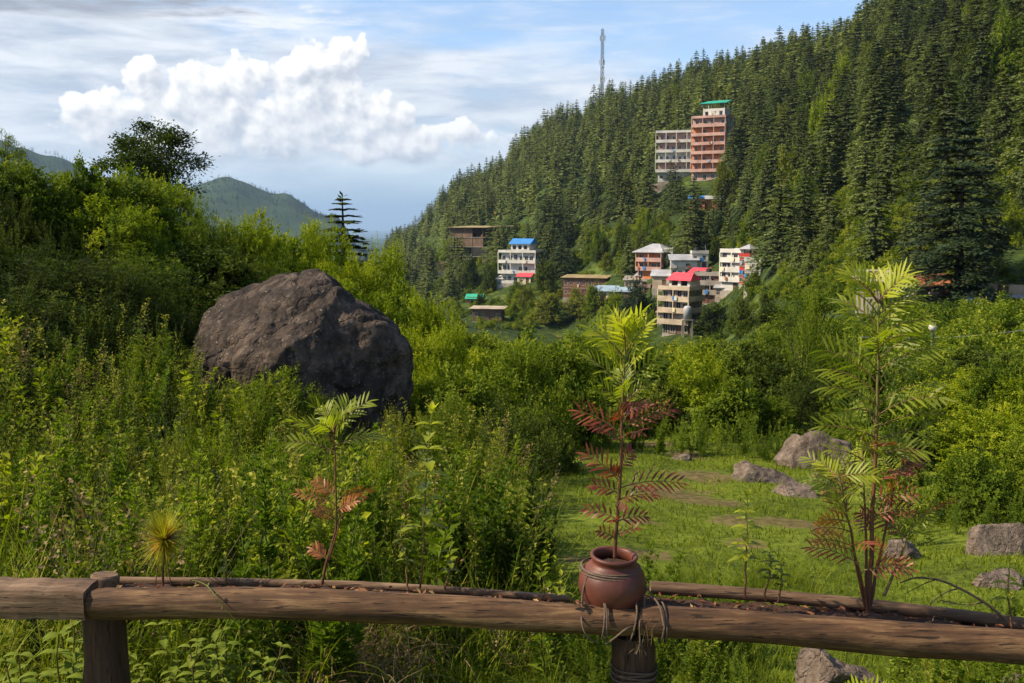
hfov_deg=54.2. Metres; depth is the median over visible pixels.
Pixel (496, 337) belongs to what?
shrub
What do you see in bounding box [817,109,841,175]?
cedar tree
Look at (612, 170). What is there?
cedar tree
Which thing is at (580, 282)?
brick building
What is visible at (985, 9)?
cedar tree
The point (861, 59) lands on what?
slope tree
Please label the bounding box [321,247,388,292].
shrub
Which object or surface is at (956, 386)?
shrub
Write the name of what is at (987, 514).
edge weeds
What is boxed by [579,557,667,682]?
cord
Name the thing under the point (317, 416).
shrub
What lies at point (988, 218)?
cedar tree
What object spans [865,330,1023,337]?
overhead wire
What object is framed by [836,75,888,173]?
cedar tree
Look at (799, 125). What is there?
cedar tree
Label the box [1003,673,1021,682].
rock
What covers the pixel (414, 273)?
cedar tree
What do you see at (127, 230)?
shrub
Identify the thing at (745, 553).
leafy herb
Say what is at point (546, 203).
cedar tree
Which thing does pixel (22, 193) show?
shrub
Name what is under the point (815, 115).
pale tree
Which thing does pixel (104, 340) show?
shrub
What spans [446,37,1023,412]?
undergrowth
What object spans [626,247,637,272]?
slope tree
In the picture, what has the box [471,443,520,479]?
shrub
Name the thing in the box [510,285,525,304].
slope tree
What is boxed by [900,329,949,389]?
shrub
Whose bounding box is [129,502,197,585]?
spiky seedling
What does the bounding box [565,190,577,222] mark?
cedar tree
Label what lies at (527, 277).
house
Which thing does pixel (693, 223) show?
cedar tree
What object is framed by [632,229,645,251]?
slope tree
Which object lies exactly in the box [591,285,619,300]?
tin shed
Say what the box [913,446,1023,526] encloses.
shrub
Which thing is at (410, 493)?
shrub
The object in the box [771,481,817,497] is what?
rock
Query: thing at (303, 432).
shrub
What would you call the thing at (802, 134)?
cedar tree
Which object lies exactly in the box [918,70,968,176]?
cedar tree
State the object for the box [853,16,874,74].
cedar tree
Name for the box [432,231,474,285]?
cedar tree
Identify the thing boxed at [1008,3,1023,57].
cedar tree
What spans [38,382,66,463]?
tall weed
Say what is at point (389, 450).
shrub
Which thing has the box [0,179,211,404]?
weeds
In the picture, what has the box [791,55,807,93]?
cedar tree
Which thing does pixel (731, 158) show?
cedar tree
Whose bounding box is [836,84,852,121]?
cedar tree
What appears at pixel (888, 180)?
cedar tree
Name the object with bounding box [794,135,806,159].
cedar tree
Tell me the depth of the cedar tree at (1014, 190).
109.66 m
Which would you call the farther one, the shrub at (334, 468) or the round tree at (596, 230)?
the round tree at (596, 230)
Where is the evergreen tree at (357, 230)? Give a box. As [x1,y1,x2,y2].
[322,191,388,278]
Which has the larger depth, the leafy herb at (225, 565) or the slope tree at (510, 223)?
the slope tree at (510, 223)
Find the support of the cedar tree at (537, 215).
on the ground at (286, 218)
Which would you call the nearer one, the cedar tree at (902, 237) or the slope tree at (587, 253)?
the cedar tree at (902, 237)
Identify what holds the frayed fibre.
on the log fence
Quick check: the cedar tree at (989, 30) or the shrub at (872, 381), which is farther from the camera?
the cedar tree at (989, 30)
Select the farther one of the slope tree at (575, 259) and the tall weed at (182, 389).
the slope tree at (575, 259)
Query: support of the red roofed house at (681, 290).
on the ground at (286, 218)
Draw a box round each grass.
[0,278,641,682]
[487,540,1020,682]
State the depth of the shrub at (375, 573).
5.52 m
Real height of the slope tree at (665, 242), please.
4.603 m
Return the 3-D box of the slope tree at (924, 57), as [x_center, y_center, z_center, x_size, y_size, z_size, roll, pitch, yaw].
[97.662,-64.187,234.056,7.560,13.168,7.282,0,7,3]
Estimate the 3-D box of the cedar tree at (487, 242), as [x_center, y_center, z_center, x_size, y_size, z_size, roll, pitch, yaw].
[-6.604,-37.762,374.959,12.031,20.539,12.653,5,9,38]
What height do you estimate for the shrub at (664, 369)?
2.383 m
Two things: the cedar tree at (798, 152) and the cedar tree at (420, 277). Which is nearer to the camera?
the cedar tree at (798, 152)
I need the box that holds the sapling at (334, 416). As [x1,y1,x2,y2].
[281,392,391,584]
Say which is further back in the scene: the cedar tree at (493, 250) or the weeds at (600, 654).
the cedar tree at (493, 250)
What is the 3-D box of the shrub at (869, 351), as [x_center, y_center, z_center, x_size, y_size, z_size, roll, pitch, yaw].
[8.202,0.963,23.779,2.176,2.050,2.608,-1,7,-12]
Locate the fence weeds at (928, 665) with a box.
[640,524,1023,682]
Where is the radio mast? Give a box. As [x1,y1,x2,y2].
[599,29,604,101]
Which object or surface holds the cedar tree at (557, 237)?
on the ground at (286, 218)
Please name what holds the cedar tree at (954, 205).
on the ground at (286, 218)
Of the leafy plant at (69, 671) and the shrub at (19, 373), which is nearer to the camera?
the leafy plant at (69, 671)
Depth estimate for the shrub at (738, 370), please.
23.45 m
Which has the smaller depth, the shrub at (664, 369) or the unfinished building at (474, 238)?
the shrub at (664, 369)
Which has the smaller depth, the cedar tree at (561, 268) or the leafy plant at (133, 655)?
the leafy plant at (133, 655)
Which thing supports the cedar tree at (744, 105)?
on the ground at (286, 218)
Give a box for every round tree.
[460,253,481,287]
[480,256,498,290]
[506,276,525,299]
[531,286,565,323]
[532,254,560,295]
[557,285,589,320]
[589,223,610,262]
[612,218,631,254]
[617,269,656,330]
[641,208,656,234]
[692,302,727,336]
[709,237,721,261]
[724,286,757,334]
[740,265,762,300]
[753,289,781,329]
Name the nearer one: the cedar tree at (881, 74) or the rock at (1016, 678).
the rock at (1016, 678)
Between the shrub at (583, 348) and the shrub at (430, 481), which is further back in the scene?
the shrub at (583, 348)
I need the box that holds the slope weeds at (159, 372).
[11,323,485,467]
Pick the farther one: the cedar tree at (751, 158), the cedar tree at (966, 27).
the cedar tree at (751, 158)
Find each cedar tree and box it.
[399,254,417,286]
[401,258,420,296]
[401,260,414,282]
[408,272,417,293]
[410,259,419,289]
[414,271,430,299]
[416,266,438,302]
[423,242,440,279]
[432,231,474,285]
[437,260,459,303]
[450,234,478,284]
[480,216,497,266]
[482,218,503,259]
[487,222,505,267]
[487,232,501,264]
[497,218,510,249]
[500,219,520,266]
[520,222,537,247]
[529,189,557,233]
[532,197,561,245]
[533,202,554,241]
[535,189,553,227]
[536,223,556,257]
[538,221,559,271]
[542,199,570,247]
[547,180,565,212]
[549,234,577,277]
[553,225,566,263]
[557,196,566,230]
[561,199,576,236]
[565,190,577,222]
[575,169,602,213]
[579,160,600,196]
[586,179,602,217]
[587,164,600,202]
[597,172,619,213]
[601,156,618,194]
[603,162,637,218]
[605,148,621,185]
[614,232,637,277]
[630,165,659,213]
[632,153,659,205]
[634,225,648,259]
[650,149,657,175]
[657,160,678,205]
[661,199,711,262]
[662,164,684,208]
[663,176,715,244]
[668,174,687,214]
[677,221,696,260]
[685,183,710,244]
[700,207,715,248]
[713,127,744,180]
[713,184,729,230]
[716,131,748,175]
[723,119,743,167]
[723,142,742,180]
[723,171,752,242]
[726,203,740,243]
[727,148,750,196]
[732,97,742,120]
[735,84,755,127]
[735,86,760,122]
[736,113,752,148]
[736,162,757,203]
[738,106,755,155]
[738,140,760,190]
[739,166,809,272]
[743,121,770,173]
[743,160,777,234]
[744,101,773,151]
[745,81,766,133]
[745,141,779,221]
[751,108,776,163]
[751,155,773,200]
[757,123,778,171]
[759,68,773,110]
[759,81,777,123]
[760,72,782,127]
[761,107,794,173]
[762,65,782,111]
[766,76,794,131]
[766,209,786,252]
[768,130,793,196]
[768,215,809,266]
[774,80,807,138]
[782,136,806,201]
[784,221,808,277]
[785,61,799,94]
[785,163,818,242]
[786,86,811,132]
[789,212,811,250]
[790,131,826,201]
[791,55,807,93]
[792,109,808,148]
[792,234,823,280]
[793,44,815,80]
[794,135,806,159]
[795,125,813,165]
[797,58,816,100]
[799,96,854,171]
[803,82,824,135]
[804,165,843,241]
[806,80,825,125]
[806,151,818,173]
[807,107,829,154]
[808,43,823,73]
[809,45,831,95]
[809,70,823,103]
[811,109,851,198]
[811,196,845,252]
[813,51,836,100]
[813,79,830,103]
[815,202,829,233]
[816,94,860,181]
[817,102,850,156]
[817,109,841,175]
[825,64,855,106]
[828,69,843,105]
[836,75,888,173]
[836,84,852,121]
[836,132,881,228]
[837,89,881,182]
[838,32,848,61]
[838,33,853,63]
[841,38,890,121]
[841,67,858,111]
[841,77,907,172]
[842,73,858,116]
[842,157,900,268]
[844,18,861,55]
[844,57,870,123]
[844,76,872,137]
[845,16,864,70]
[845,55,899,136]
[847,37,862,79]
[847,45,876,110]
[847,145,876,190]
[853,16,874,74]
[856,32,878,84]
[857,65,905,128]
[858,41,882,87]
[860,84,902,148]
[863,127,904,213]
[865,200,883,236]
[868,0,915,43]
[870,100,902,167]
[872,31,908,100]
[872,134,899,180]
[874,1,911,40]
[874,23,895,67]
[874,57,889,93]
[876,36,886,58]
[878,0,906,36]
[880,78,915,141]
[885,55,910,113]
[886,3,913,56]
[888,90,976,215]
[890,116,1023,307]
[892,126,922,178]
[892,172,942,289]
[892,208,912,253]
[895,16,913,70]
[896,14,912,52]
[898,34,930,102]
[902,47,962,148]
[903,0,919,33]
[907,44,941,101]
[911,0,945,58]
[911,6,941,62]
[912,110,928,141]
[912,128,982,252]
[913,1,936,45]
[913,91,934,144]
[914,20,946,66]
[915,32,951,86]
[916,170,952,235]
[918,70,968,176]
[923,0,945,35]
[923,26,933,53]
[928,1,964,65]
[928,9,974,82]
[939,0,951,24]
[939,17,947,41]
[941,105,970,165]
[943,1,963,33]
[945,0,974,33]
[946,0,967,15]
[946,31,967,88]
[950,15,1000,121]
[952,152,1016,269]
[953,0,988,41]
[956,21,991,94]
[958,13,973,48]
[958,84,982,151]
[964,110,999,180]
[966,126,1007,194]
[967,77,995,122]
[969,0,1002,34]
[970,78,984,123]
[978,72,1023,147]
[979,65,1014,142]
[980,0,1003,36]
[982,89,1023,197]
[990,0,1023,53]
[991,0,1017,26]
[1002,31,1023,115]
[1005,170,1023,213]
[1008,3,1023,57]
[1010,161,1023,194]
[1012,8,1023,65]
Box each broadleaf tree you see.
[0,128,31,177]
[84,116,218,220]
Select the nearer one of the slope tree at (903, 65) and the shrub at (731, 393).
the shrub at (731, 393)
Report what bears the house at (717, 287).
on the ground at (286, 218)
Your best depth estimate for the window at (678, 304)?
195.60 m
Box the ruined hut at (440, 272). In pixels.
[436,262,445,278]
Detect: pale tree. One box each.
[803,95,825,151]
[805,86,828,135]
[814,89,845,138]
[822,78,839,102]
[827,58,850,91]
[827,71,843,97]
[829,47,853,79]
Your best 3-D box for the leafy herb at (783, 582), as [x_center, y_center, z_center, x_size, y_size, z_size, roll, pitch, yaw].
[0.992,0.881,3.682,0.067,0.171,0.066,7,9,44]
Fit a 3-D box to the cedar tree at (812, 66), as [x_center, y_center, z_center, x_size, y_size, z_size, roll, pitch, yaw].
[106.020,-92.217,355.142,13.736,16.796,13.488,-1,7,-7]
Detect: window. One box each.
[638,271,642,277]
[663,312,667,318]
[663,324,667,332]
[664,301,668,306]
[670,325,674,331]
[676,302,680,307]
[677,290,681,296]
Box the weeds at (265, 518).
[0,298,559,682]
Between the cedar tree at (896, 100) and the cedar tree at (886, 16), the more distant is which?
the cedar tree at (886, 16)
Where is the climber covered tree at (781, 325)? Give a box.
[751,281,862,380]
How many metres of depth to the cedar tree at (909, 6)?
360.47 m
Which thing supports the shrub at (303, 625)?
on the ground at (286, 218)
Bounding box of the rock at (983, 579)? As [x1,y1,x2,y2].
[971,568,1023,590]
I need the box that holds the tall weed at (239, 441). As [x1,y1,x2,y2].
[234,375,259,483]
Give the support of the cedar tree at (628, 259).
on the ground at (286, 218)
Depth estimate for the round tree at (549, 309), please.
260.89 m
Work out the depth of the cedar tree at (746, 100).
374.93 m
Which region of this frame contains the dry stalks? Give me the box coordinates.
[0,298,577,682]
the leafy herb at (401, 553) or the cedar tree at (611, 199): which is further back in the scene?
the cedar tree at (611, 199)
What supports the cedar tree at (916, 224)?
on the ground at (286, 218)
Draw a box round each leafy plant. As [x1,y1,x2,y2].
[0,652,55,682]
[37,620,83,682]
[68,645,136,682]
[130,662,181,682]
[144,621,224,682]
[191,626,241,682]
[206,642,292,682]
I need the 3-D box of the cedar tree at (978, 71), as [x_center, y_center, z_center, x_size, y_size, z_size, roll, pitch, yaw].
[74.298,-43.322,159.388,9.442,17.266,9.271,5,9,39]
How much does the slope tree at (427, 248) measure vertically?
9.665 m
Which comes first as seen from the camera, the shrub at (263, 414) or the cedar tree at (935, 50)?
the shrub at (263, 414)
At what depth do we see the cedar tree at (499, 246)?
354.97 m
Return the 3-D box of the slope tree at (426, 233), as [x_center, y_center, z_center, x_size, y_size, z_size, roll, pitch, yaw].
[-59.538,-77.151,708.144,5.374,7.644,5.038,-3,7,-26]
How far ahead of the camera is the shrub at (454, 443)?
10.78 m
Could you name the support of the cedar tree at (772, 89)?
on the ground at (286, 218)
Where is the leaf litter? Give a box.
[97,581,1022,629]
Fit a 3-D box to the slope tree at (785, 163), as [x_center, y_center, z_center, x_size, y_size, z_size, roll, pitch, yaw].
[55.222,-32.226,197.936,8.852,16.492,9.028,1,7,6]
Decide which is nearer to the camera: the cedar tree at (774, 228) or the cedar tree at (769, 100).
the cedar tree at (774, 228)
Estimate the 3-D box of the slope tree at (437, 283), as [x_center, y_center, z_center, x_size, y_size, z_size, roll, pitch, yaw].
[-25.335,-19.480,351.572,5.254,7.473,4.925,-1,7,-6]
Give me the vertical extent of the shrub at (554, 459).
1.701 m
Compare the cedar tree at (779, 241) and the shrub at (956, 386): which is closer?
the shrub at (956, 386)
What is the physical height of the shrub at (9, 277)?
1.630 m
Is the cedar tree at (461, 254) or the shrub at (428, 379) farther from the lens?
the cedar tree at (461, 254)
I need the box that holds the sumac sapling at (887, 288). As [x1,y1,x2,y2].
[799,258,963,612]
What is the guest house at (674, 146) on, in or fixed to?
on the ground at (286, 218)
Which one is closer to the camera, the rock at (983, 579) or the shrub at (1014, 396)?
the rock at (983, 579)
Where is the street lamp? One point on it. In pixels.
(932, 328)
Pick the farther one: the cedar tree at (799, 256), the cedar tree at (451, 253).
the cedar tree at (451, 253)
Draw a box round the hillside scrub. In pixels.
[416,137,1023,330]
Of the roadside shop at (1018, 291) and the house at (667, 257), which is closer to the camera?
the roadside shop at (1018, 291)
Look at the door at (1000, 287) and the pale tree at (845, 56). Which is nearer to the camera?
the door at (1000, 287)
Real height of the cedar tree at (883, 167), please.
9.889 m
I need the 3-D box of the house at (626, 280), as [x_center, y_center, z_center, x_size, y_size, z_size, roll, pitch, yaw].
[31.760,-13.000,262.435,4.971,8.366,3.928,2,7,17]
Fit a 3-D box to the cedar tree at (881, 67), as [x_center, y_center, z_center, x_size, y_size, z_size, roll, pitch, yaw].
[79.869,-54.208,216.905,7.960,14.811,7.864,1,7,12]
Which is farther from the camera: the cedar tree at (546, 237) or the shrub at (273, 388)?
the cedar tree at (546, 237)
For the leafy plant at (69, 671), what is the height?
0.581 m
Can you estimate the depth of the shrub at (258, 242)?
21.01 m
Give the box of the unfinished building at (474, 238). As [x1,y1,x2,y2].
[450,226,515,262]
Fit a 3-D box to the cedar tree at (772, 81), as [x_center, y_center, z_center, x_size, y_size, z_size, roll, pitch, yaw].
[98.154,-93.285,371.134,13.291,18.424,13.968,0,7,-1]
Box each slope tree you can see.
[424,228,430,236]
[424,240,432,254]
[433,277,445,294]
[438,247,449,261]
[441,240,449,254]
[455,301,462,311]
[474,291,484,305]
[490,260,501,276]
[506,216,517,233]
[508,301,519,316]
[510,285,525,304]
[516,284,534,309]
[525,297,534,308]
[537,241,552,256]
[571,254,581,266]
[572,222,582,238]
[582,225,593,248]
[582,279,605,315]
[583,243,592,257]
[591,233,612,262]
[599,148,609,164]
[599,251,614,270]
[602,284,627,323]
[617,188,630,213]
[618,169,635,201]
[624,223,631,233]
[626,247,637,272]
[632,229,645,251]
[635,207,650,229]
[643,309,656,327]
[647,227,664,245]
[649,208,674,233]
[657,219,672,239]
[661,237,669,246]
[666,84,679,109]
[676,219,698,251]
[708,156,737,205]
[711,87,725,107]
[721,219,732,239]
[730,112,739,132]
[734,203,762,243]
[751,140,776,180]
[768,135,810,211]
[773,98,792,135]
[777,157,818,229]
[781,43,794,68]
[787,170,821,210]
[792,66,816,104]
[793,95,812,136]
[815,160,842,196]
[824,32,831,49]
[857,40,872,74]
[860,11,878,39]
[885,48,908,87]
[912,41,943,80]
[945,30,979,104]
[953,1,974,43]
[978,2,1023,88]
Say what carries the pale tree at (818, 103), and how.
on the ground at (286, 218)
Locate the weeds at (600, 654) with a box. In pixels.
[554,564,1023,682]
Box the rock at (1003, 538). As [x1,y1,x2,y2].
[964,522,1023,555]
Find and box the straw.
[193,569,539,682]
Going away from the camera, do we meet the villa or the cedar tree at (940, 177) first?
the cedar tree at (940, 177)
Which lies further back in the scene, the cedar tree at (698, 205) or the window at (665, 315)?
the cedar tree at (698, 205)
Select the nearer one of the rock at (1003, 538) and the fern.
the fern
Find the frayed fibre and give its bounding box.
[630,608,660,655]
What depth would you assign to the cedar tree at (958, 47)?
196.69 m
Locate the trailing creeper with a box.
[190,579,251,633]
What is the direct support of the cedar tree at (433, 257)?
on the ground at (286, 218)
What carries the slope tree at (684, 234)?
on the ground at (286, 218)
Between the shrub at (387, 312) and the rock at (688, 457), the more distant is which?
the shrub at (387, 312)
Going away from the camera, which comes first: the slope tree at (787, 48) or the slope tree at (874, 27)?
the slope tree at (874, 27)
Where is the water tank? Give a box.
[681,306,692,337]
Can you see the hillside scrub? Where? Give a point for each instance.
(832, 259)
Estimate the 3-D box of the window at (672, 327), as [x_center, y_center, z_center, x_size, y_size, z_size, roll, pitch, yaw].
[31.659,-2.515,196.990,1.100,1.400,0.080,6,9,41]
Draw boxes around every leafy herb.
[216,551,235,585]
[393,515,415,589]
[398,401,450,587]
[439,540,461,589]
[556,580,576,604]
[727,487,764,597]
[757,542,781,600]
[772,557,791,601]
[991,553,1023,627]
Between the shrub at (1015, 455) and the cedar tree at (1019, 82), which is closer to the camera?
the shrub at (1015, 455)
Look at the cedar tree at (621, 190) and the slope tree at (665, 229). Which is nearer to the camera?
the slope tree at (665, 229)
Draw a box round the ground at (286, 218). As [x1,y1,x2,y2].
[0,0,1023,682]
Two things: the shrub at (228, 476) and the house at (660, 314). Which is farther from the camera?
the house at (660, 314)
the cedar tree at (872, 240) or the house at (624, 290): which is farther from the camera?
the house at (624, 290)
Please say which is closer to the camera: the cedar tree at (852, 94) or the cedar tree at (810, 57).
the cedar tree at (852, 94)
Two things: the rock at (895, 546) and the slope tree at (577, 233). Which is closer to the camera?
the rock at (895, 546)
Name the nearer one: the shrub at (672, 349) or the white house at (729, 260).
the shrub at (672, 349)
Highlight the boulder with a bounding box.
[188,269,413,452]
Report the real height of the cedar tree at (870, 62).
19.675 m
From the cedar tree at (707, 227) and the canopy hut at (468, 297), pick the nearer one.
the cedar tree at (707, 227)
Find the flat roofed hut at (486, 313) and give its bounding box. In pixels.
[469,305,507,321]
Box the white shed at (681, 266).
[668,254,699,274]
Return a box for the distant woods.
[1,138,341,225]
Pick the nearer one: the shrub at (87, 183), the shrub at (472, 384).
the shrub at (472, 384)
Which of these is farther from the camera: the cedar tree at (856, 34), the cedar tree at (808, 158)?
the cedar tree at (856, 34)
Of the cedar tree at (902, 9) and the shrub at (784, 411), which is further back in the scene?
the cedar tree at (902, 9)
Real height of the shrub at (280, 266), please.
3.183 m
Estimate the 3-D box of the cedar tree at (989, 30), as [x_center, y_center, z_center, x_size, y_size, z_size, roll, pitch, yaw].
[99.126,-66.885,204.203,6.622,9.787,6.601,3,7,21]
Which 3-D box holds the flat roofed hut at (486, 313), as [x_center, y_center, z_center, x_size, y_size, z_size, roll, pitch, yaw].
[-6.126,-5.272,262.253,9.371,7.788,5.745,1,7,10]
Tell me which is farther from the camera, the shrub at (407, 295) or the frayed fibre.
the shrub at (407, 295)
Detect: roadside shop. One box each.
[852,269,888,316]
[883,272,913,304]
[903,289,938,306]
[916,273,963,305]
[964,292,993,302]
[974,283,1023,298]
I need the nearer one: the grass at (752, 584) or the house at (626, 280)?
the grass at (752, 584)
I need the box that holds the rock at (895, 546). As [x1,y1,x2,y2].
[883,537,921,559]
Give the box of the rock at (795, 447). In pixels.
[774,430,857,470]
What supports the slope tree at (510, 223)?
on the ground at (286, 218)
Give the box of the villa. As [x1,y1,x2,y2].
[633,244,677,283]
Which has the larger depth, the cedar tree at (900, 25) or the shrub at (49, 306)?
the cedar tree at (900, 25)
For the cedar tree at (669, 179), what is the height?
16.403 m
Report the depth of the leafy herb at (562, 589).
3.52 m
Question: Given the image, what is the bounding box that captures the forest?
[378,0,1009,306]
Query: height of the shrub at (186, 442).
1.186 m
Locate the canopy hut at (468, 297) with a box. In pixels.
[465,294,485,303]
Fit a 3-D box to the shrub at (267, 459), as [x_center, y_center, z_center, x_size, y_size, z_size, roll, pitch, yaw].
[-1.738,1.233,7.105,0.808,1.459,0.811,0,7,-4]
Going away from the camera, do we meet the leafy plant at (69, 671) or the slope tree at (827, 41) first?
the leafy plant at (69, 671)
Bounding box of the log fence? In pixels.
[0,571,1023,682]
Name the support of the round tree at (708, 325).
on the ground at (286, 218)
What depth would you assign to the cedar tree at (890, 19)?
352.47 m
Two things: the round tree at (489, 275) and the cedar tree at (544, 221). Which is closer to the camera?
the round tree at (489, 275)
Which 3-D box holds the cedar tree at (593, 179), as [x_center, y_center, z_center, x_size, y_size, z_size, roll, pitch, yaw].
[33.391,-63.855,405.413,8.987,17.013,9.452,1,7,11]
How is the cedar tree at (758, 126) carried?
on the ground at (286, 218)
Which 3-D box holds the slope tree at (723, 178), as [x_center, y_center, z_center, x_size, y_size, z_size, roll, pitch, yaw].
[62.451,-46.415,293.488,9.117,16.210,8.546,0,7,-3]
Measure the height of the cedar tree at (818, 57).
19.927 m
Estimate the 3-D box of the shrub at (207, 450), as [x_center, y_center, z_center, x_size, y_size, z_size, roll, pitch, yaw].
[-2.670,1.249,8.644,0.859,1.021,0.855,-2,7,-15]
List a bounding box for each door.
[676,325,680,333]
[708,295,712,302]
[997,284,1008,293]
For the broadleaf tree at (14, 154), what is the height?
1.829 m
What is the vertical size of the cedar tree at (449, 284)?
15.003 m
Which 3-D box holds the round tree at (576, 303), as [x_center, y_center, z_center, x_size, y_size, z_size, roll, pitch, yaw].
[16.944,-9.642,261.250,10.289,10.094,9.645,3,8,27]
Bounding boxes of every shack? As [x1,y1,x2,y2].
[688,195,706,208]
[704,196,723,211]
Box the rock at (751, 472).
[731,463,795,483]
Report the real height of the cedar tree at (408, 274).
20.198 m
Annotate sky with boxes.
[0,0,868,230]
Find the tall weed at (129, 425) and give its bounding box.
[113,379,141,485]
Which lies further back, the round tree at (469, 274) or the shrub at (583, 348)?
the round tree at (469, 274)
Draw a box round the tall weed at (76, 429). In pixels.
[69,409,78,454]
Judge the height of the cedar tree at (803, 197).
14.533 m
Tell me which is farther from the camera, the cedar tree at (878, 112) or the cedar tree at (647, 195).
the cedar tree at (647, 195)
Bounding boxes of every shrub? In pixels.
[0,153,61,233]
[0,237,170,338]
[0,243,125,341]
[0,285,132,391]
[0,345,50,406]
[2,165,86,237]
[39,318,178,399]
[49,150,127,248]
[52,256,187,357]
[55,193,171,280]
[94,239,218,322]
[105,161,185,256]
[127,293,201,358]
[129,335,197,378]
[131,173,211,257]
[135,234,264,320]
[138,412,232,495]
[156,433,212,514]
[168,416,204,471]
[175,194,260,265]
[191,431,233,497]
[193,238,279,299]
[193,421,236,462]
[211,206,288,275]
[215,426,249,519]
[216,362,327,442]
[225,423,297,532]
[231,383,266,459]
[232,468,282,536]
[239,217,308,273]
[245,542,351,654]
[250,386,279,438]
[252,241,301,282]
[260,423,301,464]
[265,443,317,500]
[271,218,341,274]
[278,521,402,649]
[281,441,330,541]
[286,408,335,469]
[298,211,354,274]
[299,375,352,466]
[315,258,344,285]
[317,453,359,492]
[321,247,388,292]
[328,270,371,302]
[338,423,407,484]
[341,278,409,334]
[354,231,427,306]
[354,438,405,574]
[362,400,417,468]
[364,428,415,479]
[369,276,422,344]
[377,450,412,480]
[381,272,440,330]
[381,457,406,492]
[386,464,443,554]
[394,319,441,396]
[406,289,466,370]
[406,357,530,463]
[406,430,477,478]
[407,471,457,507]
[408,425,422,448]
[410,352,464,422]
[417,314,486,391]
[417,416,442,442]
[423,376,478,448]
[429,547,469,635]
[431,440,449,471]
[432,424,482,475]
[436,321,503,371]
[465,335,552,413]
[466,331,506,349]
[466,378,571,486]
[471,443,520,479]
[475,507,570,591]
[481,332,583,454]
[493,325,596,412]
[520,399,584,475]
[534,368,619,449]
[543,334,600,389]
[550,319,621,406]
[587,334,683,394]
[599,382,657,440]
[623,371,687,435]
[641,342,739,433]
[657,336,743,406]
[690,368,774,442]
[714,329,784,390]
[726,391,799,435]
[747,337,815,428]
[765,341,883,432]
[781,279,843,421]
[816,336,916,431]
[816,407,856,437]
[818,341,901,417]
[833,383,921,456]
[867,347,965,407]
[872,435,927,487]
[879,402,969,471]
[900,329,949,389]
[906,366,1010,427]
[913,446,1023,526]
[921,403,1023,469]
[929,337,1023,395]
[953,355,1023,434]
[981,425,1023,511]
[983,365,1023,432]
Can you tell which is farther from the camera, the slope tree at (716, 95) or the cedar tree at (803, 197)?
the slope tree at (716, 95)
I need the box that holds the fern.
[843,674,900,682]
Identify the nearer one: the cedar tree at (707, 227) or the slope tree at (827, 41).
the cedar tree at (707, 227)
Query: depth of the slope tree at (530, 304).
273.24 m
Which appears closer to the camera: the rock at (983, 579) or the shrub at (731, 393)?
the rock at (983, 579)
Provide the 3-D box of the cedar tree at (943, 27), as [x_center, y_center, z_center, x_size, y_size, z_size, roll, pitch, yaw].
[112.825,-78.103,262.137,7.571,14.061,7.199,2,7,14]
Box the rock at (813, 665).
[795,647,884,682]
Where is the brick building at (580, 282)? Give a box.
[560,274,610,304]
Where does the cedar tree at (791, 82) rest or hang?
on the ground at (286, 218)
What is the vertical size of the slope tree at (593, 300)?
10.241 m
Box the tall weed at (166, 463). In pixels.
[158,386,183,503]
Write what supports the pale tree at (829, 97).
on the ground at (286, 218)
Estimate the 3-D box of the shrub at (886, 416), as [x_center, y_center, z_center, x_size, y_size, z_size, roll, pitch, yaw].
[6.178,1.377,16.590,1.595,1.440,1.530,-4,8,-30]
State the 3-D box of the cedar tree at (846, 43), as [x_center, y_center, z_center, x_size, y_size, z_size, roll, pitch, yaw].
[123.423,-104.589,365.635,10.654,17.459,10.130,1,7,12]
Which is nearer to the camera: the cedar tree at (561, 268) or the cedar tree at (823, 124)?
the cedar tree at (823, 124)
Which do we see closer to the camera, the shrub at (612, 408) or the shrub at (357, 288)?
the shrub at (612, 408)
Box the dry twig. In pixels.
[900,577,1008,622]
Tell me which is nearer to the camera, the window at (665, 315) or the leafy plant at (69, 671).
the leafy plant at (69, 671)
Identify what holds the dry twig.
on the log fence
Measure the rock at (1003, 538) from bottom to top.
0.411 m
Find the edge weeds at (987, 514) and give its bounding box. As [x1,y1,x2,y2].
[529,405,1023,549]
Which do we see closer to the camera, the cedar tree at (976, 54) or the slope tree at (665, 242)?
the cedar tree at (976, 54)
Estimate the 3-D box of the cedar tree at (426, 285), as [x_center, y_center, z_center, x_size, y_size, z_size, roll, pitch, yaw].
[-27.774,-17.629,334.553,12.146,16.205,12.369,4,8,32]
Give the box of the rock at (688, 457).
[671,454,691,460]
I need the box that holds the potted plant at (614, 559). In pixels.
[567,303,689,608]
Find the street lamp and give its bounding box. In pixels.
[928,322,936,345]
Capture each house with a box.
[496,275,501,289]
[498,238,546,288]
[516,273,534,285]
[609,287,631,298]
[623,276,639,286]
[639,280,650,293]
[650,269,669,297]
[655,130,692,193]
[655,311,662,325]
[657,272,705,336]
[664,243,676,265]
[687,267,711,272]
[690,244,708,267]
[693,267,720,304]
[713,284,723,302]
[719,244,758,298]
[738,249,756,288]
[744,253,768,297]
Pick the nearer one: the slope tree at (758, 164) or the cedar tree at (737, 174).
the slope tree at (758, 164)
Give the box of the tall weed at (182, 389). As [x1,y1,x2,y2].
[172,332,206,457]
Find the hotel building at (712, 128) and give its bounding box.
[690,100,735,182]

